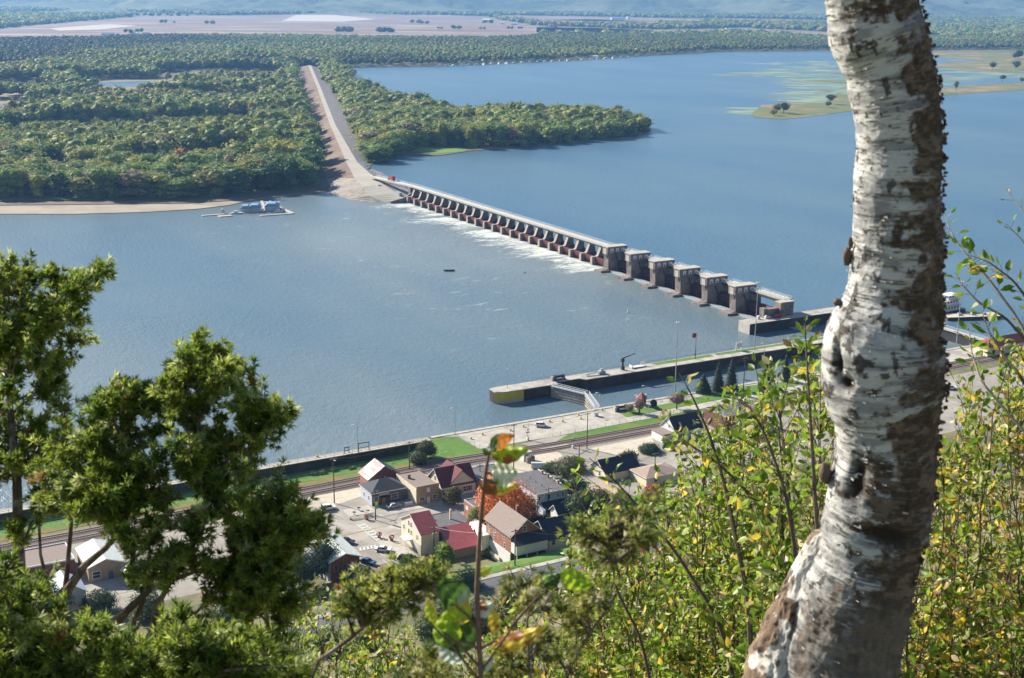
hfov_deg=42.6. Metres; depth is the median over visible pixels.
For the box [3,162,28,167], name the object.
forest tree
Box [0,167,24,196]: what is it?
forest tree
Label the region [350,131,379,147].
forest tree
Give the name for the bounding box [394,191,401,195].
container
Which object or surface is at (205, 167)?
forest tree
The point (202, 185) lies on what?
forest tree
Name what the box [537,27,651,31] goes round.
field
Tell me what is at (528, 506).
town tree
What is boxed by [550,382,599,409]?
lock gate
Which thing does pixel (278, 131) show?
forest tree
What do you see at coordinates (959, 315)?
light pole
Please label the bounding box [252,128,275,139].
forest tree
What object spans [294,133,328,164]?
forest tree
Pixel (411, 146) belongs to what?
forest tree
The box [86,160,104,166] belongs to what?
forest tree
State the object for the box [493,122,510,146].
forest tree
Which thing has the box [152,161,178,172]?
forest tree
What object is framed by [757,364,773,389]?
spruce tree
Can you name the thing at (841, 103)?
marsh
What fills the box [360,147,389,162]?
forest tree
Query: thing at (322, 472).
weed clump
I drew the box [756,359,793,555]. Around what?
sapling
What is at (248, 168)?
forest tree
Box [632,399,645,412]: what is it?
town tree
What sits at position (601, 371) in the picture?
valve machine
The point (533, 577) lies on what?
bush
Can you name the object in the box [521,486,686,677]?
shrub
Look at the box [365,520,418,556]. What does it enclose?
sidewalk
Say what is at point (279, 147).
forest tree
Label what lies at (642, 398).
brick hut
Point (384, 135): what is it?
forest tree
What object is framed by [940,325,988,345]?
lock gate
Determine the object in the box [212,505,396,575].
parking lot
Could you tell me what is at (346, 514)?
picket fence
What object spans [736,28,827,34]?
field
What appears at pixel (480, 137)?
forest tree
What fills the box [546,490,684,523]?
grass
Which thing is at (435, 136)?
forest tree
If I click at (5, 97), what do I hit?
meadow
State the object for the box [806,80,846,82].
marsh
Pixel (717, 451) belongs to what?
sapling
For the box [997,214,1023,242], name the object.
sapling
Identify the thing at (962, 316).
barge
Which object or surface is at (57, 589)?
town tree
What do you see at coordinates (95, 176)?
forest tree
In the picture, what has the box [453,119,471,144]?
forest tree
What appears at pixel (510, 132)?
forest tree
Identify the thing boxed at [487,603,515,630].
bush
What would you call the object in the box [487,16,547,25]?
field
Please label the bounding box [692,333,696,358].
flagpole
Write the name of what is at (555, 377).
gate machine
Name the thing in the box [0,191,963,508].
river
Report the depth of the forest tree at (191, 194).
994.95 m
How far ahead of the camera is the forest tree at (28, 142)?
1189.08 m
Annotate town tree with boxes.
[39,585,76,612]
[279,572,304,587]
[291,548,327,581]
[307,538,340,579]
[400,554,417,563]
[408,451,427,465]
[415,440,438,457]
[434,541,456,571]
[442,486,463,504]
[467,506,488,524]
[473,471,540,523]
[481,546,491,556]
[526,495,540,521]
[529,514,548,522]
[548,476,567,493]
[551,455,589,480]
[561,487,604,524]
[566,477,590,498]
[593,487,612,509]
[616,448,639,460]
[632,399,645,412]
[650,399,656,407]
[666,391,688,408]
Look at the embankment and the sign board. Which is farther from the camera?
the embankment
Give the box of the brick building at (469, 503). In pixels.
[464,496,487,517]
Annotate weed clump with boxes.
[309,471,317,474]
[318,469,326,474]
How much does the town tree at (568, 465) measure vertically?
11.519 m
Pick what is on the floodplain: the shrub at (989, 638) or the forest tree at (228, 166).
the forest tree at (228, 166)
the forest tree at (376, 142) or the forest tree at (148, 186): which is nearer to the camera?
the forest tree at (148, 186)
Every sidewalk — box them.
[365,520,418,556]
[371,490,479,517]
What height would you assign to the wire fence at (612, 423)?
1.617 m
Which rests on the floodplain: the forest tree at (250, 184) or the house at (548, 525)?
the forest tree at (250, 184)
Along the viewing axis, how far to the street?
391.69 m
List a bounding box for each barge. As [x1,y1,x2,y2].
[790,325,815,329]
[945,312,1001,320]
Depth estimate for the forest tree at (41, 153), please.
1140.25 m
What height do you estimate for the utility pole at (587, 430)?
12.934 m
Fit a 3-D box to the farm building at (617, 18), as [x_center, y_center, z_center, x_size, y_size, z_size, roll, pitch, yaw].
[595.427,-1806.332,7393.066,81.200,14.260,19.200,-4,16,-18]
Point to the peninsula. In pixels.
(485, 146)
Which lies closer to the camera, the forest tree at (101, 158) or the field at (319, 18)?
the forest tree at (101, 158)
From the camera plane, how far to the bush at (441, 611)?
300.14 m
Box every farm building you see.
[100,32,114,34]
[611,17,624,19]
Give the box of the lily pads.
[718,57,1023,114]
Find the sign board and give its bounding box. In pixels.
[736,341,741,350]
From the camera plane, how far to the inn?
361.94 m
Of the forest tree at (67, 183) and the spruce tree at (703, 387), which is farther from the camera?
the forest tree at (67, 183)
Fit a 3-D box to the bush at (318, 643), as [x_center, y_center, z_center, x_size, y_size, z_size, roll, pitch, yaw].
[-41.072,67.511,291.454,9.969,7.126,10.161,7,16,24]
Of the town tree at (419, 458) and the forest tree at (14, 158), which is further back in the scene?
the forest tree at (14, 158)
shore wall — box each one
[0,437,431,523]
[430,345,971,437]
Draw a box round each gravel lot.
[217,487,360,523]
[509,451,561,472]
[591,436,652,454]
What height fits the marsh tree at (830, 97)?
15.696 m
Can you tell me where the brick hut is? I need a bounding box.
[636,393,646,405]
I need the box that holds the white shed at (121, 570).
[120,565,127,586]
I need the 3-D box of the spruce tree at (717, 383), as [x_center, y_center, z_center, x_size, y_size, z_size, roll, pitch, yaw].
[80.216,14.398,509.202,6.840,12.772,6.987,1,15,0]
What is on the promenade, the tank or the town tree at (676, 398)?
the town tree at (676, 398)
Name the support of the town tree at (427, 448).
on the grass at (457, 446)
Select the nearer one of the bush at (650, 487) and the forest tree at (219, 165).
the bush at (650, 487)
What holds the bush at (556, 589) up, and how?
on the ground at (456, 564)
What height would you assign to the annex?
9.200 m
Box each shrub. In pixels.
[239,571,358,677]
[311,587,466,677]
[442,576,573,677]
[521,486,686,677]
[528,469,645,677]
[559,479,685,676]
[598,435,746,677]
[627,383,801,677]
[642,403,770,647]
[655,352,812,677]
[706,335,835,677]
[770,365,836,565]
[899,395,1017,677]
[901,336,1023,677]
[901,375,1013,669]
[984,317,1023,677]
[987,410,1023,677]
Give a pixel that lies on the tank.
(530, 458)
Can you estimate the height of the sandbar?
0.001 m
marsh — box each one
[752,93,851,118]
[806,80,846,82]
[812,91,832,92]
[932,51,1023,72]
[939,83,1023,94]
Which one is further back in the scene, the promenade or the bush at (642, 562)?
the promenade
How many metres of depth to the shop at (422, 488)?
397.37 m
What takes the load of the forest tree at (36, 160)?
on the floodplain
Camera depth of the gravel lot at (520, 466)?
432.51 m
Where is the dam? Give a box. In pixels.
[370,176,794,318]
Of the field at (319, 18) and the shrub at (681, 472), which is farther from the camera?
the field at (319, 18)
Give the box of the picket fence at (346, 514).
[339,507,374,519]
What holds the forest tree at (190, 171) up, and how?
on the floodplain
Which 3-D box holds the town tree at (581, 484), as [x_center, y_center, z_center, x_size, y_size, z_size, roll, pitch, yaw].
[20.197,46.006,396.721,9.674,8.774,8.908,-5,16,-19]
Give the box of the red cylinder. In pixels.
[773,314,781,317]
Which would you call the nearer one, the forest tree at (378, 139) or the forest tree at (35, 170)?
the forest tree at (35, 170)
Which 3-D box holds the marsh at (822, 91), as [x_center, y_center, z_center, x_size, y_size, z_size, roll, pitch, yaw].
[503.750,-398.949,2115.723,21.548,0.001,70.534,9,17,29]
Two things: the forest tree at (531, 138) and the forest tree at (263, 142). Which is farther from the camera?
the forest tree at (531, 138)
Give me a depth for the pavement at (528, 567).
334.26 m
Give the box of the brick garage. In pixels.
[704,401,754,431]
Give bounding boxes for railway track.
[0,350,1023,549]
[2,355,1017,551]
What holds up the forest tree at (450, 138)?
on the peninsula
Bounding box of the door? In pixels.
[108,571,113,578]
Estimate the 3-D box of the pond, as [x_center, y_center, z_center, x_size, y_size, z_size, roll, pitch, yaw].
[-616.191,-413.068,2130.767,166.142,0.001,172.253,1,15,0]
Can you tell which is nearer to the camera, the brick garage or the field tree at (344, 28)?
the brick garage
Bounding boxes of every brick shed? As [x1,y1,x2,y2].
[439,522,476,558]
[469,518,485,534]
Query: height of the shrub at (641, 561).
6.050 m
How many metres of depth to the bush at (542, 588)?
316.67 m
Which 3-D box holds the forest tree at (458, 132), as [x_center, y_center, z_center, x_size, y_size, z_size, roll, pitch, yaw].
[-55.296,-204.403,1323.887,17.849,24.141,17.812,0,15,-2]
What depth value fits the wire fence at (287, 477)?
418.33 m
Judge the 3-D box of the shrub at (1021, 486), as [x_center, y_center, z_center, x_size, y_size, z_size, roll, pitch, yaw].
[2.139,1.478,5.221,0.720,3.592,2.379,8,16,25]
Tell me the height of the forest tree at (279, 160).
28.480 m
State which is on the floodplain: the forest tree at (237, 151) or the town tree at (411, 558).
the forest tree at (237, 151)
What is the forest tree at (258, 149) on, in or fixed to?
on the floodplain
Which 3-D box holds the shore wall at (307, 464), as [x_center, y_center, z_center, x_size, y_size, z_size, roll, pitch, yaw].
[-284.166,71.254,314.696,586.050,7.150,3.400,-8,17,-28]
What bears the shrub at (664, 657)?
on the ground at (456, 564)
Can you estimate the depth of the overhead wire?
467.34 m
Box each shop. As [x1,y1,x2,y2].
[11,542,75,583]
[359,477,407,505]
[396,470,438,504]
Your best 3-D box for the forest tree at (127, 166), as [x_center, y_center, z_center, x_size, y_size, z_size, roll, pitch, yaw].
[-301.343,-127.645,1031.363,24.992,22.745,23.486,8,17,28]
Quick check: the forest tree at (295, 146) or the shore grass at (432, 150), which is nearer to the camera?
the forest tree at (295, 146)
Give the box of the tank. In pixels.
[526,454,534,463]
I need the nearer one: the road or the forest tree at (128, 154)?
the road
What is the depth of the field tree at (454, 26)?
5157.64 m
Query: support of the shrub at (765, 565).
on the ground at (456, 564)
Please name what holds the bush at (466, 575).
on the ground at (456, 564)
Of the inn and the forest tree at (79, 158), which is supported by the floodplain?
the forest tree at (79, 158)
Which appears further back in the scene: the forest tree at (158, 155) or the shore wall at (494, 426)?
the forest tree at (158, 155)
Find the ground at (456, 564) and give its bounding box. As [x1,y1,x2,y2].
[0,358,1023,677]
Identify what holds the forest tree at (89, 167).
on the floodplain
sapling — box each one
[425,433,593,677]
[561,464,650,677]
[574,449,734,677]
[660,427,784,536]
[666,372,752,644]
[721,384,797,559]
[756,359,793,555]
[787,315,829,529]
[942,207,1023,333]
[944,263,1023,340]
[954,320,1023,431]
[961,237,1023,308]
[965,298,1023,384]
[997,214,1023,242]
[1000,183,1023,212]
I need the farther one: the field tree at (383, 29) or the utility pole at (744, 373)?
the field tree at (383, 29)
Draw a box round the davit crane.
[620,353,634,369]
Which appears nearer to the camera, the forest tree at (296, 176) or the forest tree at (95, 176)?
the forest tree at (95, 176)
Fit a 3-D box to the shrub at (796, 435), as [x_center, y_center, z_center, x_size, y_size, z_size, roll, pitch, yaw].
[2.415,3.564,11.112,1.339,7.584,4.518,2,15,7]
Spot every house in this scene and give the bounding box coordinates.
[427,459,477,497]
[481,501,548,561]
[512,469,571,515]
[533,513,578,551]
[589,453,640,480]
[589,480,631,510]
[629,462,679,485]
[651,412,703,442]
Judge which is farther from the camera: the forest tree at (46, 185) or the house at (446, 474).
the forest tree at (46, 185)
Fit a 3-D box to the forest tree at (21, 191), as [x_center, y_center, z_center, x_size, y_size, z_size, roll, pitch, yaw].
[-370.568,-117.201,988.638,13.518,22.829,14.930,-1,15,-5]
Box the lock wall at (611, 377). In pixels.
[489,323,946,403]
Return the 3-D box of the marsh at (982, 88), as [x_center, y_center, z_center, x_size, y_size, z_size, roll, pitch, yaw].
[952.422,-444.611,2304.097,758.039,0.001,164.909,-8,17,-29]
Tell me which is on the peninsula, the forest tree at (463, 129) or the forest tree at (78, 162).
the forest tree at (463, 129)
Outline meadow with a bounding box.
[0,72,197,103]
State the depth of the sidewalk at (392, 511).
392.85 m
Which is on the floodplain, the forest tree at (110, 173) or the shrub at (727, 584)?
the forest tree at (110, 173)
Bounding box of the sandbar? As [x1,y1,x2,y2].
[0,192,324,213]
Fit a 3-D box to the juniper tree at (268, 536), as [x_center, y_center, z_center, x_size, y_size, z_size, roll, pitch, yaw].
[-0.704,0.710,2.856,0.708,1.522,0.457,1,15,0]
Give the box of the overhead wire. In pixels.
[590,359,741,412]
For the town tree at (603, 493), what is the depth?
389.91 m
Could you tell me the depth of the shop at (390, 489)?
396.64 m
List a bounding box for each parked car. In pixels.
[320,503,336,510]
[343,536,354,543]
[360,557,376,565]
[374,545,391,552]
[385,502,401,508]
[535,421,547,427]
[613,404,627,411]
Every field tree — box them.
[333,25,353,31]
[376,25,394,31]
[450,25,461,28]
[481,19,493,22]
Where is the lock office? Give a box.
[971,332,1023,356]
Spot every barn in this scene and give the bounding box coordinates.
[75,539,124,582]
[309,532,362,584]
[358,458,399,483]
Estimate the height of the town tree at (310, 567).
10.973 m
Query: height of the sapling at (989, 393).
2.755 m
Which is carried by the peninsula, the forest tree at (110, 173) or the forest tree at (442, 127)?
the forest tree at (442, 127)
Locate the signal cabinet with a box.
[520,450,531,461]
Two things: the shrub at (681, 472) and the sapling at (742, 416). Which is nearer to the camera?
the sapling at (742, 416)
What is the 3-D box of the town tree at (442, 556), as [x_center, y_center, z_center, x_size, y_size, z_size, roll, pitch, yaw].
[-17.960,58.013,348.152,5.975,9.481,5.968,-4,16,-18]
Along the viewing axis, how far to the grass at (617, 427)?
467.88 m
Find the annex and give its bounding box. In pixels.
[432,509,471,544]
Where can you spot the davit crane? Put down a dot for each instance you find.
(622, 360)
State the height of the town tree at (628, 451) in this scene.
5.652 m
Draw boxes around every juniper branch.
[311,543,457,677]
[381,487,673,677]
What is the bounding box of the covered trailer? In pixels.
[531,462,545,468]
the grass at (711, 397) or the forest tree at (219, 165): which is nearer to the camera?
the grass at (711, 397)
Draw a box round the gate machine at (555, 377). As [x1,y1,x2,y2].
[551,374,565,380]
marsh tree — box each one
[768,108,777,115]
[772,103,781,109]
[778,100,790,112]
[826,94,836,101]
[989,62,997,68]
[1009,49,1023,58]
[1011,59,1022,66]
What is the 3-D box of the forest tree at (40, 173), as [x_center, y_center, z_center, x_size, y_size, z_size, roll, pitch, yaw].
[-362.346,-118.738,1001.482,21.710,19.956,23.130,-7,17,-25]
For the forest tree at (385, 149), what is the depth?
1192.92 m
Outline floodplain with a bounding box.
[0,67,329,200]
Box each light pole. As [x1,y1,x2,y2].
[674,321,679,392]
[754,281,759,349]
[956,281,963,344]
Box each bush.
[0,543,324,677]
[79,587,120,613]
[125,590,164,622]
[206,603,238,623]
[303,624,346,657]
[340,566,363,584]
[352,627,384,652]
[412,617,434,641]
[418,599,440,617]
[420,605,444,619]
[453,565,485,590]
[469,592,500,608]
[481,616,491,638]
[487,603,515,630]
[495,589,519,607]
[516,572,553,600]
[529,574,553,596]
[542,460,558,473]
[549,582,572,599]
[621,553,652,569]
[625,404,634,411]
[630,567,658,584]
[638,441,661,455]
[644,483,665,497]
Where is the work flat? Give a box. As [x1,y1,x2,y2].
[629,361,645,367]
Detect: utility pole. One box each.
[330,458,336,502]
[371,491,378,519]
[406,441,412,467]
[430,526,436,553]
[511,529,518,565]
[585,412,590,448]
[743,357,747,391]
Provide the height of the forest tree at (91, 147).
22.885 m
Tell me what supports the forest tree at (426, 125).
on the peninsula
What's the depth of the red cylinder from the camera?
625.47 m
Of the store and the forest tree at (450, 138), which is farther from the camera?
the forest tree at (450, 138)
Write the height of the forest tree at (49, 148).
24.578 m
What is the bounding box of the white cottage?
[52,570,86,610]
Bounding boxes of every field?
[0,15,554,36]
[50,24,132,30]
[283,15,371,20]
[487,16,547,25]
[502,15,700,20]
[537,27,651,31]
[540,19,653,22]
[548,26,713,31]
[722,18,825,20]
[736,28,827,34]
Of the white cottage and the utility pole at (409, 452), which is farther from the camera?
the utility pole at (409, 452)
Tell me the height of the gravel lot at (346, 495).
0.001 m
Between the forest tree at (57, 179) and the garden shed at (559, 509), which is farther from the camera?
the forest tree at (57, 179)
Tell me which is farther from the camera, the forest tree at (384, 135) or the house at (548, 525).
the forest tree at (384, 135)
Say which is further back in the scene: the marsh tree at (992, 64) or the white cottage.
the marsh tree at (992, 64)
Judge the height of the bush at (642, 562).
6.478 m
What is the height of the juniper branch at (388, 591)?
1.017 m
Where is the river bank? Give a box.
[0,188,328,204]
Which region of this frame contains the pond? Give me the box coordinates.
[99,81,154,86]
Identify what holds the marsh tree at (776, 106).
on the marsh at (841, 103)
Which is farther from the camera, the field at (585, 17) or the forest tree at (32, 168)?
the field at (585, 17)
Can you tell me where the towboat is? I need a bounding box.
[943,287,965,312]
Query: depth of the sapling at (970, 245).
4.25 m
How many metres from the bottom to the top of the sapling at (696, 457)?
2.378 m
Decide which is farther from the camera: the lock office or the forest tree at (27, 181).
the forest tree at (27, 181)
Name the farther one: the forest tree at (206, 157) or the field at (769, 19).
the field at (769, 19)
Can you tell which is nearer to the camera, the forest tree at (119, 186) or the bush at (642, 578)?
the bush at (642, 578)
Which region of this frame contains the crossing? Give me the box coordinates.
[522,434,588,453]
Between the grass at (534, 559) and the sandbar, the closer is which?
the grass at (534, 559)
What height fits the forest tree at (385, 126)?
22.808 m
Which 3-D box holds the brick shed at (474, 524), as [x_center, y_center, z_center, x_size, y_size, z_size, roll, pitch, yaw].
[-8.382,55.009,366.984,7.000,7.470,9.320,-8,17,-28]
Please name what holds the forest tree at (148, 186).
on the sandbar
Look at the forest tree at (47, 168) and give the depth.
1030.53 m
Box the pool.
[351,51,1023,338]
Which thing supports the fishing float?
on the river
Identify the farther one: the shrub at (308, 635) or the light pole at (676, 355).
the light pole at (676, 355)
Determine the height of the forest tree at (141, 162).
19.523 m
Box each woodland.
[0,30,1023,64]
[0,46,653,164]
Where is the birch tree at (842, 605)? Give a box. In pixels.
[742,0,951,677]
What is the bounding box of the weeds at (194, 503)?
[0,455,451,540]
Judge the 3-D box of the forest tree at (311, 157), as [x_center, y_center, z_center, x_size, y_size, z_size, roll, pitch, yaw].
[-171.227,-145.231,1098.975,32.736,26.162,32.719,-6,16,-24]
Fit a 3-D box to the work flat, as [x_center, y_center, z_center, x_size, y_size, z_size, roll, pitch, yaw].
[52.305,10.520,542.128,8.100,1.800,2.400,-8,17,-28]
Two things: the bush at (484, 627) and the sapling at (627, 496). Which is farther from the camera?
the bush at (484, 627)
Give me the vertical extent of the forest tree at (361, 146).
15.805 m
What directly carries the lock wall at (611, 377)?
in the river
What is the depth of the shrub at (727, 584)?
4.98 m
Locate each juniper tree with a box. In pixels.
[0,247,141,615]
[25,322,344,653]
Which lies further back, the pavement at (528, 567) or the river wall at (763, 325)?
the river wall at (763, 325)
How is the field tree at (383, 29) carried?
on the field at (277, 24)
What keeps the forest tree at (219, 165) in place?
on the floodplain
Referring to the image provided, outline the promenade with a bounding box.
[442,346,980,448]
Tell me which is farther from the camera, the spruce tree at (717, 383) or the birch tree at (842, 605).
the spruce tree at (717, 383)
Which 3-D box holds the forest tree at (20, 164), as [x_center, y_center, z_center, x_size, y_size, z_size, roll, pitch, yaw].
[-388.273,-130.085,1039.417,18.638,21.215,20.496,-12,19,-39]
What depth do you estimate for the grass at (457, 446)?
431.41 m
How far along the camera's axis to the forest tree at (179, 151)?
1081.89 m
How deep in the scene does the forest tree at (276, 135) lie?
1150.37 m
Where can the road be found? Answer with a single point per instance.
(490, 583)
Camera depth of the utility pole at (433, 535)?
358.12 m
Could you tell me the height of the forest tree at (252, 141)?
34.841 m
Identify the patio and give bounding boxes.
[343,505,376,518]
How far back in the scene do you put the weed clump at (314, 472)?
426.82 m
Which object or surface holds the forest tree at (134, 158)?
on the floodplain
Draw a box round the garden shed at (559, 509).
[549,501,573,517]
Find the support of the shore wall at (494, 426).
on the ground at (456, 564)
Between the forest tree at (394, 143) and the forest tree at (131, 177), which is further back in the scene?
the forest tree at (394, 143)
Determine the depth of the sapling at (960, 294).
4.12 m
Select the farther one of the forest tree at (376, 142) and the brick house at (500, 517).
the forest tree at (376, 142)
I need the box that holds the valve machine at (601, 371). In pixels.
[586,368,605,375]
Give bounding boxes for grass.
[0,437,486,536]
[413,147,466,152]
[443,547,584,578]
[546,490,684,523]
[548,400,751,439]
[619,380,797,416]
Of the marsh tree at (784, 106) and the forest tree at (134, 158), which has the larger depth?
the marsh tree at (784, 106)
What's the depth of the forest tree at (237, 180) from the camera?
1005.68 m
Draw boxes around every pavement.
[0,362,1023,621]
[91,556,568,671]
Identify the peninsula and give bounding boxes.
[316,67,650,165]
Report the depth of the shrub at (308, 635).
6.38 m
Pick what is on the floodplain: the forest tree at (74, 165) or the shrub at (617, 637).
the forest tree at (74, 165)
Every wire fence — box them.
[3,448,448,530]
[545,409,680,436]
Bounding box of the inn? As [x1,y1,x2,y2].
[399,510,440,554]
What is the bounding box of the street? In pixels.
[10,371,1023,598]
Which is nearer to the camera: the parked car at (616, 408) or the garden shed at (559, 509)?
the garden shed at (559, 509)
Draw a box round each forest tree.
[0,140,20,152]
[0,156,17,166]
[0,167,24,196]
[1,143,20,150]
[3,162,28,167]
[4,155,22,161]
[5,152,19,158]
[6,166,33,195]
[12,161,28,165]
[15,140,34,146]
[15,168,29,195]
[16,142,37,154]
[20,164,46,171]
[21,153,34,161]
[22,155,51,164]
[25,170,46,194]
[25,174,59,193]
[27,150,51,158]
[28,168,44,185]
[28,174,44,196]
[29,162,45,168]
[33,163,60,172]
[34,142,57,159]
[45,170,69,196]
[49,163,66,172]
[53,166,69,173]
[60,149,67,162]
[60,177,70,192]
[63,162,88,170]
[64,160,85,164]
[64,175,93,197]
[66,146,95,161]
[66,168,84,194]
[70,152,83,161]
[81,145,98,159]
[82,164,102,169]
[83,158,98,163]
[84,167,106,198]
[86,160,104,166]
[96,155,108,162]
[97,145,114,155]
[99,166,122,197]
[100,160,115,166]
[104,152,129,160]
[105,167,129,195]
[109,163,129,168]
[110,155,125,164]
[113,168,149,196]
[117,162,139,171]
[119,151,136,156]
[120,154,145,162]
[121,132,147,151]
[129,160,154,164]
[130,162,149,170]
[131,153,158,163]
[133,172,159,197]
[138,153,150,162]
[149,172,171,197]
[150,165,166,173]
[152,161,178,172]
[153,132,176,147]
[153,152,166,162]
[161,153,179,165]
[161,176,199,198]
[164,169,186,189]
[174,146,186,156]
[174,162,184,170]
[176,151,205,165]
[179,161,203,170]
[180,165,200,177]
[180,176,203,196]
[189,170,211,194]
[198,173,215,193]
[199,162,221,186]
[200,151,214,156]
[200,154,210,160]
[205,167,228,196]
[206,150,233,159]
[208,160,231,164]
[208,161,222,186]
[210,162,243,192]
[211,155,223,162]
[221,139,248,152]
[221,153,235,162]
[221,164,255,193]
[229,147,248,161]
[229,164,253,189]
[232,153,256,163]
[237,156,269,187]
[239,160,253,188]
[244,143,267,157]
[245,135,258,152]
[247,163,282,190]
[248,137,268,148]
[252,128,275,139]
[260,150,286,181]
[263,138,284,147]
[263,143,272,152]
[263,160,286,188]
[265,133,281,140]
[269,139,288,154]
[269,154,296,186]
[271,124,283,140]
[279,156,302,189]
[282,152,300,182]
[284,154,307,183]
[285,142,305,151]
[289,150,326,175]
[290,128,308,140]
[292,142,321,174]
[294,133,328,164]
[295,160,321,186]
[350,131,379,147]
[352,141,371,155]
[358,137,370,143]
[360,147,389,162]
[364,143,393,161]
[367,136,386,142]
[371,140,384,144]
[376,133,390,139]
[381,138,405,158]
[382,124,390,130]
[386,132,407,153]
[395,129,409,152]
[396,129,421,149]
[401,121,416,134]
[412,124,419,145]
[414,126,432,146]
[422,122,430,143]
[428,127,448,145]
[436,120,448,145]
[445,125,455,145]
[450,124,464,145]
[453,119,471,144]
[460,122,473,146]
[462,123,481,147]
[476,127,486,146]
[478,120,500,145]
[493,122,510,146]
[504,125,516,146]
[511,120,533,146]
[525,128,539,145]
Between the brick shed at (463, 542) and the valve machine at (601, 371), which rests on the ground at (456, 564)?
the brick shed at (463, 542)
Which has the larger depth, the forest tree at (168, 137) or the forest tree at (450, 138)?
the forest tree at (450, 138)
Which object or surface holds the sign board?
on the lock wall at (611, 377)
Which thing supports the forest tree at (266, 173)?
on the floodplain
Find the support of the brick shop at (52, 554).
on the ground at (456, 564)
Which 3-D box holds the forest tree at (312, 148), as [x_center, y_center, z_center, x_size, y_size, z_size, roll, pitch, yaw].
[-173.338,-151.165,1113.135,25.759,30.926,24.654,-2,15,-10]
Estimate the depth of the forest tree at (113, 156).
1090.74 m
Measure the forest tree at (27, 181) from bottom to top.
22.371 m
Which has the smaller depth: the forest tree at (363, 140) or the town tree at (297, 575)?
the town tree at (297, 575)
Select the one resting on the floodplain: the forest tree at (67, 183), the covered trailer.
the forest tree at (67, 183)
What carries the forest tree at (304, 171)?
on the floodplain
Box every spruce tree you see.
[693,373,714,394]
[711,361,724,392]
[724,357,739,390]
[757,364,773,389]
[779,353,790,381]
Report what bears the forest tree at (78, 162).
on the floodplain
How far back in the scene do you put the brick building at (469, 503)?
384.56 m
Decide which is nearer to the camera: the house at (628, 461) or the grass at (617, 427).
the house at (628, 461)
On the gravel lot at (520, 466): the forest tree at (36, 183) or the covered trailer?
the covered trailer
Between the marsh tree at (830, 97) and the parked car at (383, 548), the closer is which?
the parked car at (383, 548)
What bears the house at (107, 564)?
on the ground at (456, 564)
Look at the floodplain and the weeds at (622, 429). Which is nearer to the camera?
the weeds at (622, 429)
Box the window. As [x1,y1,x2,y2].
[92,571,100,578]
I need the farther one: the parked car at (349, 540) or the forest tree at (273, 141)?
the forest tree at (273, 141)
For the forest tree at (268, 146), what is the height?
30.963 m
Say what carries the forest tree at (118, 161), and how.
on the floodplain
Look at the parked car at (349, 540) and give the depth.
366.62 m
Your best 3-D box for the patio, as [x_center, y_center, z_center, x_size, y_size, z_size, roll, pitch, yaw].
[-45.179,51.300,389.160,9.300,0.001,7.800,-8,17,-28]
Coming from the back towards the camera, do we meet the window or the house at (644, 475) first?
the house at (644, 475)
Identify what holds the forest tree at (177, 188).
on the river bank
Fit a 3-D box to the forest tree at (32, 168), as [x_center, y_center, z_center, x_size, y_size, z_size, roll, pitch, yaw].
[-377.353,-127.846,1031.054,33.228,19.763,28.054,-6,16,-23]
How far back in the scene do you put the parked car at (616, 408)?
484.89 m
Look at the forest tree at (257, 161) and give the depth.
1034.36 m
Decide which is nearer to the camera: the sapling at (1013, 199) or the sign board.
the sapling at (1013, 199)
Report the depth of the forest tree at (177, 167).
1022.85 m
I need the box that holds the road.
[256,453,1022,639]
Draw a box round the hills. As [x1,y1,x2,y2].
[0,0,1023,16]
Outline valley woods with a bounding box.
[0,4,1023,37]
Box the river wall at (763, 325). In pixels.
[738,307,835,334]
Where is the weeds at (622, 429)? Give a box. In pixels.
[558,413,703,440]
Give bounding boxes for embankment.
[298,65,407,202]
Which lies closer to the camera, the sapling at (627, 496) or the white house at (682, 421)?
the sapling at (627, 496)
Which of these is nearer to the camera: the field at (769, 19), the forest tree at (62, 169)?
the forest tree at (62, 169)
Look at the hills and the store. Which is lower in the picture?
the store
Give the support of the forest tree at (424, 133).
on the peninsula
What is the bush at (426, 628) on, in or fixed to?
on the ground at (456, 564)
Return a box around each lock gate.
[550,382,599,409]
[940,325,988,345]
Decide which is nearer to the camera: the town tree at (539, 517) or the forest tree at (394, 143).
the town tree at (539, 517)
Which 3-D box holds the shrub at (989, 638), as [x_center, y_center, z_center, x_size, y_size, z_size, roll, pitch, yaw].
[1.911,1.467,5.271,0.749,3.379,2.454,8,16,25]
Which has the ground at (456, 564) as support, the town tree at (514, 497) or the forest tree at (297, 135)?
the town tree at (514, 497)
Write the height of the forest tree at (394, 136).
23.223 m
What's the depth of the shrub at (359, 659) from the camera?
6.27 m
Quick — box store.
[472,463,517,491]
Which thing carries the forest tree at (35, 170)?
on the floodplain
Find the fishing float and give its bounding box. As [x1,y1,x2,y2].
[201,201,294,216]

